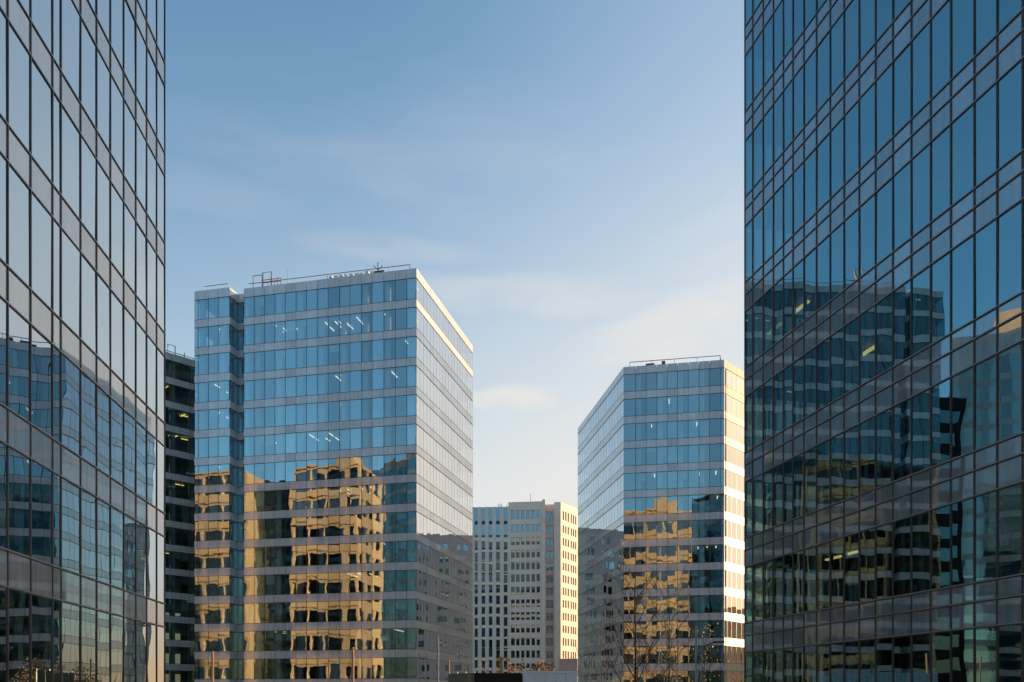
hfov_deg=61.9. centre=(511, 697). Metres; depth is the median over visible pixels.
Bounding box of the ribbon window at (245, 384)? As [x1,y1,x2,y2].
[238,384,248,404]
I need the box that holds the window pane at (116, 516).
[111,507,122,587]
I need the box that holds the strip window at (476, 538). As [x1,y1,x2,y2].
[475,537,477,547]
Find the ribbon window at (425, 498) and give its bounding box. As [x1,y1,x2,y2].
[416,482,472,537]
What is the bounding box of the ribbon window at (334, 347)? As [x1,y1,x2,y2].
[244,336,415,372]
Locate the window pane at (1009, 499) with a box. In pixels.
[998,484,1020,576]
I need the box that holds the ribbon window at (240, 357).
[238,357,248,377]
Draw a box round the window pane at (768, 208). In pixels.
[764,197,772,261]
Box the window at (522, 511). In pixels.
[521,510,524,518]
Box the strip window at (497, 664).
[496,662,499,672]
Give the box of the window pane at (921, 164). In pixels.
[912,145,929,235]
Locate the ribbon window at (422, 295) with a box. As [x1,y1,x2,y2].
[416,278,472,369]
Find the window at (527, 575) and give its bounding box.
[526,574,529,581]
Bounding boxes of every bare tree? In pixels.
[571,594,630,681]
[603,566,673,681]
[632,567,712,681]
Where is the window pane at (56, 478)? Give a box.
[54,474,59,566]
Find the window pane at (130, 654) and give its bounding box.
[125,618,135,681]
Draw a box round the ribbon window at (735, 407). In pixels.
[723,393,743,419]
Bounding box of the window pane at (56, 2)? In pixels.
[54,0,59,65]
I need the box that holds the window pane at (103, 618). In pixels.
[98,612,109,681]
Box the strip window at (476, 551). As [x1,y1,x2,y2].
[475,550,477,560]
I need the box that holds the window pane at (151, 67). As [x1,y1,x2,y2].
[148,52,156,134]
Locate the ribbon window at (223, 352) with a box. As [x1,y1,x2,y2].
[195,352,229,375]
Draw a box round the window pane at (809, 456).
[804,447,815,514]
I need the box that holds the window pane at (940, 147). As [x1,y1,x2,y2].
[931,127,949,220]
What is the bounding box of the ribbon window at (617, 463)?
[578,449,623,507]
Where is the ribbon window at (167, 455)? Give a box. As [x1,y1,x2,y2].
[167,455,210,480]
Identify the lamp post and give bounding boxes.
[211,651,213,681]
[351,647,353,681]
[437,637,438,681]
[496,657,509,672]
[695,625,724,681]
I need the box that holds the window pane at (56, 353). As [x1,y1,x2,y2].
[54,348,59,441]
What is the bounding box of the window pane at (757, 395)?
[753,386,761,446]
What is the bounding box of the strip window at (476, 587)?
[475,586,477,596]
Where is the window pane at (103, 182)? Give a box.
[98,164,109,257]
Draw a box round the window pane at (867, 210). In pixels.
[860,196,873,275]
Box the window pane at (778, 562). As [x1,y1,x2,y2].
[774,557,782,616]
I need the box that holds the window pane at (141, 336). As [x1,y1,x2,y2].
[137,324,145,402]
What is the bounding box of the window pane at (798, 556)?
[793,551,802,613]
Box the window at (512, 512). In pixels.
[511,511,514,518]
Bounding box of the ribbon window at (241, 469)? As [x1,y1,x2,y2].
[238,467,246,487]
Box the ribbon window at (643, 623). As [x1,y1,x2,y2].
[626,620,723,638]
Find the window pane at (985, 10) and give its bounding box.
[975,0,995,53]
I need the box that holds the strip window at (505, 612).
[504,611,506,621]
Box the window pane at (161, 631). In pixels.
[158,627,164,681]
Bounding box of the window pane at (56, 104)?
[54,95,59,191]
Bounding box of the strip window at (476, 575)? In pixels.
[475,574,477,584]
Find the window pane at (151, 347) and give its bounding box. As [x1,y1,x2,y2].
[148,338,155,412]
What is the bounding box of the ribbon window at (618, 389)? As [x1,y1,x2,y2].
[578,375,623,447]
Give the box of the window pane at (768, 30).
[764,16,772,83]
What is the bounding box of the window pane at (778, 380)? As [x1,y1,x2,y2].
[774,372,782,434]
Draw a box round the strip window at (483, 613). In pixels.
[482,612,484,621]
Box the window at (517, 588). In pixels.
[516,587,519,594]
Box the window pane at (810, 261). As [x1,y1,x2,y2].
[804,249,815,319]
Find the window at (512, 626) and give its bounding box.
[511,625,514,632]
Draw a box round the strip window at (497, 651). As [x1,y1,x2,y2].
[496,650,499,657]
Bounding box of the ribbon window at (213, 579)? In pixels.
[195,575,229,596]
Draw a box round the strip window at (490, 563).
[489,562,491,571]
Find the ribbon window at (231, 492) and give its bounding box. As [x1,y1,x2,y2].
[231,492,237,514]
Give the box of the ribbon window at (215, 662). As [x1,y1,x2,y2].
[214,661,219,678]
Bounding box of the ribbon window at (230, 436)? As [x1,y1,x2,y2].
[230,436,237,459]
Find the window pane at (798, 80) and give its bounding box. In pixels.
[793,67,802,138]
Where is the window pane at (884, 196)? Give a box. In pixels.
[876,180,891,263]
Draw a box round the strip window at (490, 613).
[489,612,491,621]
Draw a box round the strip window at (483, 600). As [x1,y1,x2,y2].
[482,599,484,609]
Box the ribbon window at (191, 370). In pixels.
[166,359,211,384]
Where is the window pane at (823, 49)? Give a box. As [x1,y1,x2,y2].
[817,33,828,109]
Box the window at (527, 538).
[526,537,529,544]
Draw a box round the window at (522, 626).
[521,625,524,632]
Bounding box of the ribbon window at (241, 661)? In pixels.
[238,659,248,679]
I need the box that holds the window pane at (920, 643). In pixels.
[912,634,929,681]
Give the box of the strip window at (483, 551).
[482,550,484,560]
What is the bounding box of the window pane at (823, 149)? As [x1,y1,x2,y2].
[817,135,828,209]
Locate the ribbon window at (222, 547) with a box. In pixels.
[196,547,229,568]
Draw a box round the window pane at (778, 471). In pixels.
[774,464,782,525]
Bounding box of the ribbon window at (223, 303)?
[195,296,229,319]
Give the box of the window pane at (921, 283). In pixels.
[912,267,929,354]
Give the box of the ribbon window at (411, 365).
[244,365,415,400]
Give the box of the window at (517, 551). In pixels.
[516,550,519,557]
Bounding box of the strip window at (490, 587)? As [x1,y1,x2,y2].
[489,586,491,596]
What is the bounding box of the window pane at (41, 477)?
[32,461,51,563]
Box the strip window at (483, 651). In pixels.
[482,650,484,660]
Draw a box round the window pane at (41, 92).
[32,61,51,180]
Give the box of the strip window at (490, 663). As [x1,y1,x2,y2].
[489,662,491,672]
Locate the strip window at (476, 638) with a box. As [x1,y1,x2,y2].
[475,637,477,647]
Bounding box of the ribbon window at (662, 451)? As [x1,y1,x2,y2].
[625,443,723,465]
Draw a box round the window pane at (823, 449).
[817,441,828,509]
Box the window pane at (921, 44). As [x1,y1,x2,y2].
[912,23,929,115]
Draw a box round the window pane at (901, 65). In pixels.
[894,45,909,133]
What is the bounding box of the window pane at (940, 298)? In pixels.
[931,253,949,343]
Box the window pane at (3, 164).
[0,155,6,262]
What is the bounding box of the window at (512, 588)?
[511,587,514,594]
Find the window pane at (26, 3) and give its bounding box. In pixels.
[20,0,29,16]
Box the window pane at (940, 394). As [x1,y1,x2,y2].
[931,379,949,465]
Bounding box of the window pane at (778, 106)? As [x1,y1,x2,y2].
[774,94,782,160]
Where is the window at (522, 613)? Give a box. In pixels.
[521,612,524,619]
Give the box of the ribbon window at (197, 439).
[195,436,229,457]
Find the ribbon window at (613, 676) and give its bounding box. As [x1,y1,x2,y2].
[578,671,623,681]
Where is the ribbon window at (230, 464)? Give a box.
[230,464,237,486]
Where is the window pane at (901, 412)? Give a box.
[894,400,909,479]
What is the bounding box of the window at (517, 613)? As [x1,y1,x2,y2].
[516,612,519,619]
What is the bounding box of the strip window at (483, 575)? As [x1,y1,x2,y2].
[482,574,484,584]
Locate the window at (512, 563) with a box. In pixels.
[511,562,514,569]
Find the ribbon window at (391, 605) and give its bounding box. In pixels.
[244,599,406,623]
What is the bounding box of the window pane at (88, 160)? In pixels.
[82,139,95,239]
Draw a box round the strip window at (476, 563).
[475,562,477,572]
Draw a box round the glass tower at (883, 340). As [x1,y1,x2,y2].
[744,0,1023,681]
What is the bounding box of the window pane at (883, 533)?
[876,523,891,598]
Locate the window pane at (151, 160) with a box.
[148,147,155,225]
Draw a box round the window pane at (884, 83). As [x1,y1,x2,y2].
[876,65,891,151]
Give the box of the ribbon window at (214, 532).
[211,527,219,539]
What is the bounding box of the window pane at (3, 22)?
[0,11,6,120]
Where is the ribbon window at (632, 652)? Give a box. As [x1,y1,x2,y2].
[624,645,723,663]
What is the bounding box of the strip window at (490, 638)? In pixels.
[489,637,491,647]
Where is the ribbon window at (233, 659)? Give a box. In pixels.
[233,659,237,679]
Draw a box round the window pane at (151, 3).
[148,0,156,41]
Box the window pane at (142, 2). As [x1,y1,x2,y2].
[139,0,145,15]
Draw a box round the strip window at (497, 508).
[496,507,499,520]
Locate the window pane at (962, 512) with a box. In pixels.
[952,499,972,584]
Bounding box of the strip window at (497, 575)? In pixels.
[496,574,499,584]
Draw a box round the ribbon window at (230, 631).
[230,631,237,651]
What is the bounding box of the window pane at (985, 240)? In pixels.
[975,220,995,317]
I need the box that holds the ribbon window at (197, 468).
[196,463,229,485]
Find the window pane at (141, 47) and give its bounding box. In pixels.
[137,27,145,112]
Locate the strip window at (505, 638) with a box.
[504,637,506,647]
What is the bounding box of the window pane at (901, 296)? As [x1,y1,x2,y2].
[894,281,909,364]
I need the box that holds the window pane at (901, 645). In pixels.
[894,636,909,681]
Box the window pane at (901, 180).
[893,163,909,249]
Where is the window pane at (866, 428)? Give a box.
[860,418,873,492]
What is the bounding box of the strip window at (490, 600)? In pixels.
[489,599,491,609]
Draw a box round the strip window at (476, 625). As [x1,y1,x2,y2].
[475,624,477,634]
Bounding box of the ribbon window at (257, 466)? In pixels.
[244,453,413,484]
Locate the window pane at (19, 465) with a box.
[9,448,29,555]
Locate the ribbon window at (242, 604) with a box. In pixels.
[238,604,248,624]
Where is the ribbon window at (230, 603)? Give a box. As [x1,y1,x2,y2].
[230,603,237,624]
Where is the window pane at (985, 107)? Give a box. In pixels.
[975,85,995,185]
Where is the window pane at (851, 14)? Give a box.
[845,0,857,76]
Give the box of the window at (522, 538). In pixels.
[521,537,524,544]
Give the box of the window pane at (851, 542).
[845,534,857,603]
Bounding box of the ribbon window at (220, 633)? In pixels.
[195,631,229,651]
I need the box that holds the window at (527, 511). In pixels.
[526,510,529,518]
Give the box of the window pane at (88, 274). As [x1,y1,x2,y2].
[82,256,95,352]
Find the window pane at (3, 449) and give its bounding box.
[0,443,6,547]
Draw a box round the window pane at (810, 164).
[804,150,815,222]
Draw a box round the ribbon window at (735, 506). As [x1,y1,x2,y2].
[723,494,743,517]
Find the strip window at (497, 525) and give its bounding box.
[496,524,499,534]
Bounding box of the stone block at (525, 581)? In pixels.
[473,494,577,672]
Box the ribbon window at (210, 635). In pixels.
[166,622,211,641]
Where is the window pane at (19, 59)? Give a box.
[9,25,29,151]
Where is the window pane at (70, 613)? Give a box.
[62,602,79,681]
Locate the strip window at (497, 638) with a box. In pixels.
[496,637,499,647]
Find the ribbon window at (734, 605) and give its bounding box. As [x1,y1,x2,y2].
[723,595,743,614]
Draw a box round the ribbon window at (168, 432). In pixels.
[166,431,206,456]
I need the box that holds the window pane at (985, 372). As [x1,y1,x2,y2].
[975,356,995,449]
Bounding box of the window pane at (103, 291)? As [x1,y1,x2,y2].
[98,276,109,366]
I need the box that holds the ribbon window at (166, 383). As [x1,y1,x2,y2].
[166,383,211,406]
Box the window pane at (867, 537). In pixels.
[860,529,873,601]
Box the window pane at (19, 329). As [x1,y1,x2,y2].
[9,307,29,420]
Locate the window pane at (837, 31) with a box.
[831,15,842,93]
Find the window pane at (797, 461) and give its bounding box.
[793,454,802,517]
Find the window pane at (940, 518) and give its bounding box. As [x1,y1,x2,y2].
[931,506,949,588]
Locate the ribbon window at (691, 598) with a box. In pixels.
[635,595,723,613]
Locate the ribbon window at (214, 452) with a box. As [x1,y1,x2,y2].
[211,447,219,456]
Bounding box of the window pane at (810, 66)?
[804,50,815,125]
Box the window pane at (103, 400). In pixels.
[98,388,109,474]
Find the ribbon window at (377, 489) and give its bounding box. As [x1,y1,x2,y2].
[244,482,415,511]
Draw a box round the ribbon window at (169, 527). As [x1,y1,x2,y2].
[169,527,210,546]
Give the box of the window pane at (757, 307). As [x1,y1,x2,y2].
[753,298,761,359]
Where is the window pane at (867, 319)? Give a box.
[860,307,873,384]
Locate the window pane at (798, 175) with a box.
[793,164,802,233]
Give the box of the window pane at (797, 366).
[793,357,802,423]
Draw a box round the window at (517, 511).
[516,510,519,518]
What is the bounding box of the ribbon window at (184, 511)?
[169,503,209,526]
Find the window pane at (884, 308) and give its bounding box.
[876,294,891,374]
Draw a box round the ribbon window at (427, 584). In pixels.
[416,569,472,609]
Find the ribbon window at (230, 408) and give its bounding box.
[230,408,237,431]
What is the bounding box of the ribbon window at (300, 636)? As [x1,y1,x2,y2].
[244,628,406,650]
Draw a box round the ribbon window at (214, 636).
[212,634,219,650]
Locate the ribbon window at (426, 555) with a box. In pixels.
[416,540,472,585]
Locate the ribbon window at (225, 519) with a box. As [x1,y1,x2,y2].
[195,519,229,540]
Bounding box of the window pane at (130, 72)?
[125,1,135,92]
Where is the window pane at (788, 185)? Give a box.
[784,176,791,242]
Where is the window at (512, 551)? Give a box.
[511,550,514,557]
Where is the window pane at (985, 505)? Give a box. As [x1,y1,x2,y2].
[975,492,995,580]
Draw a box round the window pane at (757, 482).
[753,475,761,533]
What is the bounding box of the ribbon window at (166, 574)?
[166,574,210,595]
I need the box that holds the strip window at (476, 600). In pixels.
[475,599,477,609]
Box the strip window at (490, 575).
[489,574,491,584]
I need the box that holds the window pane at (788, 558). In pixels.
[784,554,791,614]
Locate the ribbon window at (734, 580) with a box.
[723,569,743,590]
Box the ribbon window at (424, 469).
[416,453,472,513]
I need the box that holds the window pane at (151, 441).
[148,433,155,505]
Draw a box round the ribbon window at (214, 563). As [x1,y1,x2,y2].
[211,554,219,567]
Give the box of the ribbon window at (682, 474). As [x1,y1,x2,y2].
[624,468,723,490]
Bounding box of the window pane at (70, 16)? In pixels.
[62,0,79,99]
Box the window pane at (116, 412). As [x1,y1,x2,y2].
[111,400,122,483]
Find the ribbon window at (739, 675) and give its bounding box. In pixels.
[723,670,743,681]
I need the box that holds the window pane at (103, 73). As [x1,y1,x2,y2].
[98,52,109,149]
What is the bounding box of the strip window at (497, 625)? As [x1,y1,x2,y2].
[496,624,499,634]
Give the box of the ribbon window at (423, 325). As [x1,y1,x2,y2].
[416,307,472,393]
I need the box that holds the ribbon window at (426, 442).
[416,424,472,489]
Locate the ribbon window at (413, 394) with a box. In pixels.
[244,394,415,428]
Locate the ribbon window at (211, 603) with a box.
[198,603,229,623]
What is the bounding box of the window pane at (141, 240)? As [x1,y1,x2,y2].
[137,225,145,305]
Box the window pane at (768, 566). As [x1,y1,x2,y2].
[764,560,772,618]
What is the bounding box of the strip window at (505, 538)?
[504,537,506,547]
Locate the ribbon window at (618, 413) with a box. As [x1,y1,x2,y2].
[578,399,623,467]
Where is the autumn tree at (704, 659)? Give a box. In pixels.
[671,619,734,681]
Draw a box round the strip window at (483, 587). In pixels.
[482,586,484,596]
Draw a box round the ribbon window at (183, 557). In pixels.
[166,550,211,570]
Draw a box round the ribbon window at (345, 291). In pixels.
[244,277,415,317]
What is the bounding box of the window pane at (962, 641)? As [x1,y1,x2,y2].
[952,629,972,681]
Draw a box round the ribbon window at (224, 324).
[195,324,229,347]
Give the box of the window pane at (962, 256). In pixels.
[952,237,972,330]
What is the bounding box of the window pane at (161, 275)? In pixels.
[158,258,164,331]
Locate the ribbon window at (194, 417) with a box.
[167,407,210,430]
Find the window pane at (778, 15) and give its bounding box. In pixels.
[774,1,782,69]
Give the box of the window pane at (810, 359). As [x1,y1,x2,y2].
[804,348,815,416]
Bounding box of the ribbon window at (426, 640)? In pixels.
[416,628,472,657]
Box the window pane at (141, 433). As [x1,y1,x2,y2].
[137,423,145,499]
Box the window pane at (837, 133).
[831,119,842,195]
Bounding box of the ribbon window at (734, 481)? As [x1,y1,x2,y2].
[723,468,743,492]
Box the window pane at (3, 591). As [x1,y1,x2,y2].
[0,587,6,681]
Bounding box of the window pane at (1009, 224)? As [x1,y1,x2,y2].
[998,203,1020,304]
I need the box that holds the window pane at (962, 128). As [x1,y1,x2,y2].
[952,106,972,203]
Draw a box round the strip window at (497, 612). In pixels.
[496,611,499,621]
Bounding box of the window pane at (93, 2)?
[89,0,95,12]
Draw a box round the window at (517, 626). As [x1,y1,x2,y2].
[516,625,519,632]
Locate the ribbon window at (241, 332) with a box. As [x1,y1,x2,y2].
[238,329,248,349]
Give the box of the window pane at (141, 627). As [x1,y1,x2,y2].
[137,621,145,681]
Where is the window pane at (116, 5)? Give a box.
[111,0,122,66]
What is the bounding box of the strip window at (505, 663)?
[504,662,506,672]
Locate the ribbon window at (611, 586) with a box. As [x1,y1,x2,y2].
[578,572,623,608]
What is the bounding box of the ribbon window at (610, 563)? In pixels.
[578,547,623,588]
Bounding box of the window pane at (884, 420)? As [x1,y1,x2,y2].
[876,409,891,486]
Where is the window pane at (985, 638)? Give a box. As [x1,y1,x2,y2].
[975,627,995,681]
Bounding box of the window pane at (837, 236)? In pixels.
[831,224,842,298]
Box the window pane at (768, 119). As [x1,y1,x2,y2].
[764,107,772,172]
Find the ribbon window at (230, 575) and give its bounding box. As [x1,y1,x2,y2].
[230,575,237,596]
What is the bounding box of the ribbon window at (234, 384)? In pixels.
[230,380,237,404]
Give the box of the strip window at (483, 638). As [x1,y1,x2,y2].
[482,637,484,647]
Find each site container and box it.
[474,673,521,681]
[522,671,577,681]
[558,659,577,670]
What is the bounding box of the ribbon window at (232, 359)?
[230,352,237,376]
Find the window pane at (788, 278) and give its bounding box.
[784,271,791,335]
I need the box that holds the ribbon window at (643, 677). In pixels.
[638,670,723,681]
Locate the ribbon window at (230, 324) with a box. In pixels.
[230,324,237,349]
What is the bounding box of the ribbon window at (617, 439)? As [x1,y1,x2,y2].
[578,424,623,487]
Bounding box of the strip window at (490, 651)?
[489,650,491,660]
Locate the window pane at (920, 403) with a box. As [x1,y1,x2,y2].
[912,390,929,473]
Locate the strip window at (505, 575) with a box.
[504,574,506,584]
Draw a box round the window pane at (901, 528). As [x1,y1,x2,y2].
[894,518,909,595]
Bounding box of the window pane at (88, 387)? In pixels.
[82,373,95,465]
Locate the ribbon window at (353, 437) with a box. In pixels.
[244,423,415,456]
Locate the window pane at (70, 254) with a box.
[62,231,79,336]
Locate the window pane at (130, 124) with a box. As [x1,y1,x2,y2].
[125,103,135,190]
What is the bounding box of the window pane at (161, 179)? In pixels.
[158,166,164,240]
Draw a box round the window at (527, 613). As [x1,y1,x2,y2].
[526,612,529,619]
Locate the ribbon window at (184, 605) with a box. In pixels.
[166,598,210,618]
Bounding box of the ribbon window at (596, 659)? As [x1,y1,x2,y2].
[578,646,623,669]
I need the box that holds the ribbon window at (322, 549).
[244,540,415,567]
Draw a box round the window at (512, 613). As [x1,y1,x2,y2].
[511,612,514,619]
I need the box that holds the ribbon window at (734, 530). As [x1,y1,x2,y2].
[723,519,743,541]
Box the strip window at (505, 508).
[504,507,506,520]
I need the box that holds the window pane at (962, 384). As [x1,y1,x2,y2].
[952,368,972,457]
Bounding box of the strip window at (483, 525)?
[482,524,484,534]
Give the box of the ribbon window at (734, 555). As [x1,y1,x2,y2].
[723,544,743,566]
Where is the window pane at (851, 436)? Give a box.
[845,426,857,498]
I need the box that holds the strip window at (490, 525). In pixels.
[489,524,491,534]
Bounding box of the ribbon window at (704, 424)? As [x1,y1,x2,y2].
[624,418,723,440]
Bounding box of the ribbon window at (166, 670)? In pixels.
[166,670,210,681]
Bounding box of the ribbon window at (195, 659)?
[195,659,229,678]
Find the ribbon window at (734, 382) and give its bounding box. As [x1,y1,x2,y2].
[723,367,743,395]
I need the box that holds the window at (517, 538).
[516,537,519,544]
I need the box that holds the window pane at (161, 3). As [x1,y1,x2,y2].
[158,0,164,59]
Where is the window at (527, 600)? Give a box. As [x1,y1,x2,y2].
[526,599,529,606]
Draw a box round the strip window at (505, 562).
[504,561,506,571]
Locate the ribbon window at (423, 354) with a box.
[416,336,472,417]
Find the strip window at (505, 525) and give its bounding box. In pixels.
[504,524,506,534]
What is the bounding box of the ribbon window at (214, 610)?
[212,607,219,622]
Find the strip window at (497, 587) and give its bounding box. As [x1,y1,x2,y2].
[496,586,499,596]
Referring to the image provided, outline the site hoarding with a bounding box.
[448,671,475,681]
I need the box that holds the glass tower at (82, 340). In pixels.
[0,0,165,681]
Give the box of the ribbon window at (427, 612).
[416,599,472,633]
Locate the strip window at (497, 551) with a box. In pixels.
[496,550,499,559]
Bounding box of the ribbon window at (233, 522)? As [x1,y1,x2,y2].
[230,519,237,541]
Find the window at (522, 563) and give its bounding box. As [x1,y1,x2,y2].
[521,562,524,569]
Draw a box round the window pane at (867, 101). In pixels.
[860,85,873,167]
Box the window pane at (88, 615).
[82,607,95,681]
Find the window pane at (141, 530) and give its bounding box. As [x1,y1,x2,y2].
[137,522,145,595]
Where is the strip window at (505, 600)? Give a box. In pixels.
[504,599,506,609]
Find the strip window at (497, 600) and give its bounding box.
[496,599,499,609]
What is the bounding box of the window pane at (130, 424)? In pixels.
[125,412,135,491]
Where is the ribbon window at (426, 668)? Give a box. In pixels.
[416,657,472,679]
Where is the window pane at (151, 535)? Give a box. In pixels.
[148,529,155,599]
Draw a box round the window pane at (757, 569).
[753,563,761,620]
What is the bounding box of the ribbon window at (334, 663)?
[244,657,415,678]
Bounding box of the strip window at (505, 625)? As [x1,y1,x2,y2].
[504,624,506,634]
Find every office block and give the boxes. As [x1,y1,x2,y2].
[166,344,212,681]
[194,263,472,681]
[578,355,743,681]
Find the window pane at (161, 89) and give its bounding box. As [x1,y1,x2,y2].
[158,74,164,150]
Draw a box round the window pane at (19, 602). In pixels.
[9,589,29,681]
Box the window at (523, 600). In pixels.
[521,599,524,606]
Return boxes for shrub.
[503,661,519,672]
[516,658,534,672]
[524,658,544,670]
[530,657,553,670]
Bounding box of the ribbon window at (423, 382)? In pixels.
[416,365,472,441]
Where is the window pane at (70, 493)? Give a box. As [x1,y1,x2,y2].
[62,479,79,573]
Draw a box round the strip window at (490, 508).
[489,507,491,520]
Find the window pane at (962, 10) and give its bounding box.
[952,0,972,76]
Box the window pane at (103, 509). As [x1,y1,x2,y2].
[98,500,109,583]
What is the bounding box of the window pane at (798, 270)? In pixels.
[793,261,802,328]
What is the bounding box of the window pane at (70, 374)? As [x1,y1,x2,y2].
[62,355,79,454]
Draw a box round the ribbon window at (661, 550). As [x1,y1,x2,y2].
[624,544,723,564]
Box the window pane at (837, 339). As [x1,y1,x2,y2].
[831,329,842,401]
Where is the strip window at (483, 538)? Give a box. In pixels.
[482,537,484,547]
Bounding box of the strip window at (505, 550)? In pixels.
[504,549,506,559]
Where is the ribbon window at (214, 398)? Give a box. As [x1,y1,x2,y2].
[212,394,219,400]
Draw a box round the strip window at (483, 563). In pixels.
[482,562,484,572]
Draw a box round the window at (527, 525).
[526,524,529,531]
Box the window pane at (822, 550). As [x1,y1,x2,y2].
[817,543,828,608]
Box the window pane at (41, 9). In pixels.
[32,0,51,52]
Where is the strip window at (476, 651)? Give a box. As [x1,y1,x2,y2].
[475,650,477,660]
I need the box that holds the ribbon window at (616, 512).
[578,498,623,548]
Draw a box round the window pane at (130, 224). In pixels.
[125,206,135,291]
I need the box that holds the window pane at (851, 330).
[845,318,857,393]
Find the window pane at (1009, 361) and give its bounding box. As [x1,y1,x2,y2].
[998,343,1020,440]
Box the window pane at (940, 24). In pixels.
[931,0,949,97]
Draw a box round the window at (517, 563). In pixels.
[516,562,519,569]
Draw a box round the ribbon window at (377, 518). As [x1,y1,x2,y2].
[244,511,415,539]
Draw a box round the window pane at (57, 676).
[54,600,60,681]
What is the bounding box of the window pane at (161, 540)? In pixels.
[158,534,164,601]
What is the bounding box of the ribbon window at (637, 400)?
[624,393,723,416]
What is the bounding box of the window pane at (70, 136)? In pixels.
[62,108,79,217]
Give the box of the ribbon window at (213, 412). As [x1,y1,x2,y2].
[195,408,229,430]
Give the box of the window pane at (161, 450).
[158,442,164,511]
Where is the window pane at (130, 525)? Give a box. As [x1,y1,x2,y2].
[125,515,135,591]
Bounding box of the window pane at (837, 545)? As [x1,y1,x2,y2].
[831,538,842,606]
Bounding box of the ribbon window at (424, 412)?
[416,394,472,465]
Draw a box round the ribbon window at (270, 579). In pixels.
[244,569,415,595]
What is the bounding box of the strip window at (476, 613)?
[475,612,477,621]
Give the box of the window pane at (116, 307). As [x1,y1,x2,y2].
[111,292,122,379]
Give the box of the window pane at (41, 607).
[32,595,51,681]
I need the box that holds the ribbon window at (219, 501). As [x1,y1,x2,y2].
[195,491,229,513]
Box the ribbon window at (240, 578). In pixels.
[238,577,243,596]
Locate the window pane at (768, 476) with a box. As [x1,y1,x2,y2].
[764,469,772,529]
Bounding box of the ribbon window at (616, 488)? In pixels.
[578,473,623,528]
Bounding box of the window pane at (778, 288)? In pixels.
[774,279,782,343]
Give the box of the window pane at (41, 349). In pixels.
[32,328,51,435]
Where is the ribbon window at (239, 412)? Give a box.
[238,412,247,432]
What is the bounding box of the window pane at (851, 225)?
[845,211,857,287]
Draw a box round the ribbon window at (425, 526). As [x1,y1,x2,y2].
[416,511,472,561]
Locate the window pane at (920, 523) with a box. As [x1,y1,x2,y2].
[912,512,929,591]
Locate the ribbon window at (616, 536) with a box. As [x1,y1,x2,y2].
[578,523,623,568]
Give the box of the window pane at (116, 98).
[111,77,122,170]
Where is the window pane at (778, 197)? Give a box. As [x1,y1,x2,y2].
[774,186,782,251]
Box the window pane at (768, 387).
[764,379,772,440]
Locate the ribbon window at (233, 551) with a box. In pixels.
[230,547,237,569]
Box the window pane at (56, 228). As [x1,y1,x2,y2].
[54,221,59,316]
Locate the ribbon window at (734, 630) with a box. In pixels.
[723,620,743,639]
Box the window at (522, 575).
[521,574,524,581]
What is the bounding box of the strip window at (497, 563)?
[496,561,499,571]
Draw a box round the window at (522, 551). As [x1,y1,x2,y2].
[521,550,524,557]
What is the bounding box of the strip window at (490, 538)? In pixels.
[489,537,491,547]
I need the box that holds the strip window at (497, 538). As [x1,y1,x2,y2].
[496,537,499,547]
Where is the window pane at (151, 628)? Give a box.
[148,624,155,681]
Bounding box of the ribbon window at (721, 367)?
[624,367,723,391]
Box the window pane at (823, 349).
[817,339,828,409]
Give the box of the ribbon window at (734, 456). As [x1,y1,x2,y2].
[723,443,743,468]
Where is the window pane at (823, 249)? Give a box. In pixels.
[817,237,828,309]
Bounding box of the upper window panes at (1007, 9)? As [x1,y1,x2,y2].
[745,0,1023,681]
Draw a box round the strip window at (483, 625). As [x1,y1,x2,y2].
[482,624,484,634]
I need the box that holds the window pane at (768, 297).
[764,288,772,350]
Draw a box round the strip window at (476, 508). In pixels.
[475,507,477,520]
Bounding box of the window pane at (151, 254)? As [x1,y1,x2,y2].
[148,243,155,319]
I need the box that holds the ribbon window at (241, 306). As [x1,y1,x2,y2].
[238,302,248,322]
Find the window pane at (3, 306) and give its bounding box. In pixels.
[0,299,6,405]
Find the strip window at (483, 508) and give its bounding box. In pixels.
[482,507,484,520]
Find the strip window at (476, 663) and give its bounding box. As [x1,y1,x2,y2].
[475,662,477,672]
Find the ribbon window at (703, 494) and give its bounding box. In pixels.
[624,494,723,515]
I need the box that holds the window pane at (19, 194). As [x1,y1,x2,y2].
[9,166,29,285]
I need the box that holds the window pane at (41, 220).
[32,194,51,308]
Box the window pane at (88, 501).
[82,490,95,578]
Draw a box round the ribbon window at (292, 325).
[244,307,415,345]
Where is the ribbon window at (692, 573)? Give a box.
[624,569,723,589]
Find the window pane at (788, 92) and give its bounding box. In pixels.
[784,82,791,148]
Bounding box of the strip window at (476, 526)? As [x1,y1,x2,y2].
[475,524,477,534]
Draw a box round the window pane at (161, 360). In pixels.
[158,350,164,421]
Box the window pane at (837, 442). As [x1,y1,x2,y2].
[831,434,842,503]
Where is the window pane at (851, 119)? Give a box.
[845,103,857,181]
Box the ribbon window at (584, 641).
[578,622,623,649]
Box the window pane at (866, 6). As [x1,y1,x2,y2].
[860,0,873,58]
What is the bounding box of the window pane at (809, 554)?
[804,547,815,611]
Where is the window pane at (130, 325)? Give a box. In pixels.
[125,309,135,391]
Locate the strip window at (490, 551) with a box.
[489,550,491,560]
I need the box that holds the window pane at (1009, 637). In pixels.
[998,624,1020,681]
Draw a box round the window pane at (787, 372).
[784,365,791,428]
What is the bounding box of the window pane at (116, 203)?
[111,185,122,275]
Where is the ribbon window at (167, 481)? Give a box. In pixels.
[166,479,199,501]
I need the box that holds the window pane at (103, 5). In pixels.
[98,0,109,40]
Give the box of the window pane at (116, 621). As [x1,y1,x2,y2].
[111,615,122,681]
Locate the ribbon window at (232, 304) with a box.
[230,297,237,322]

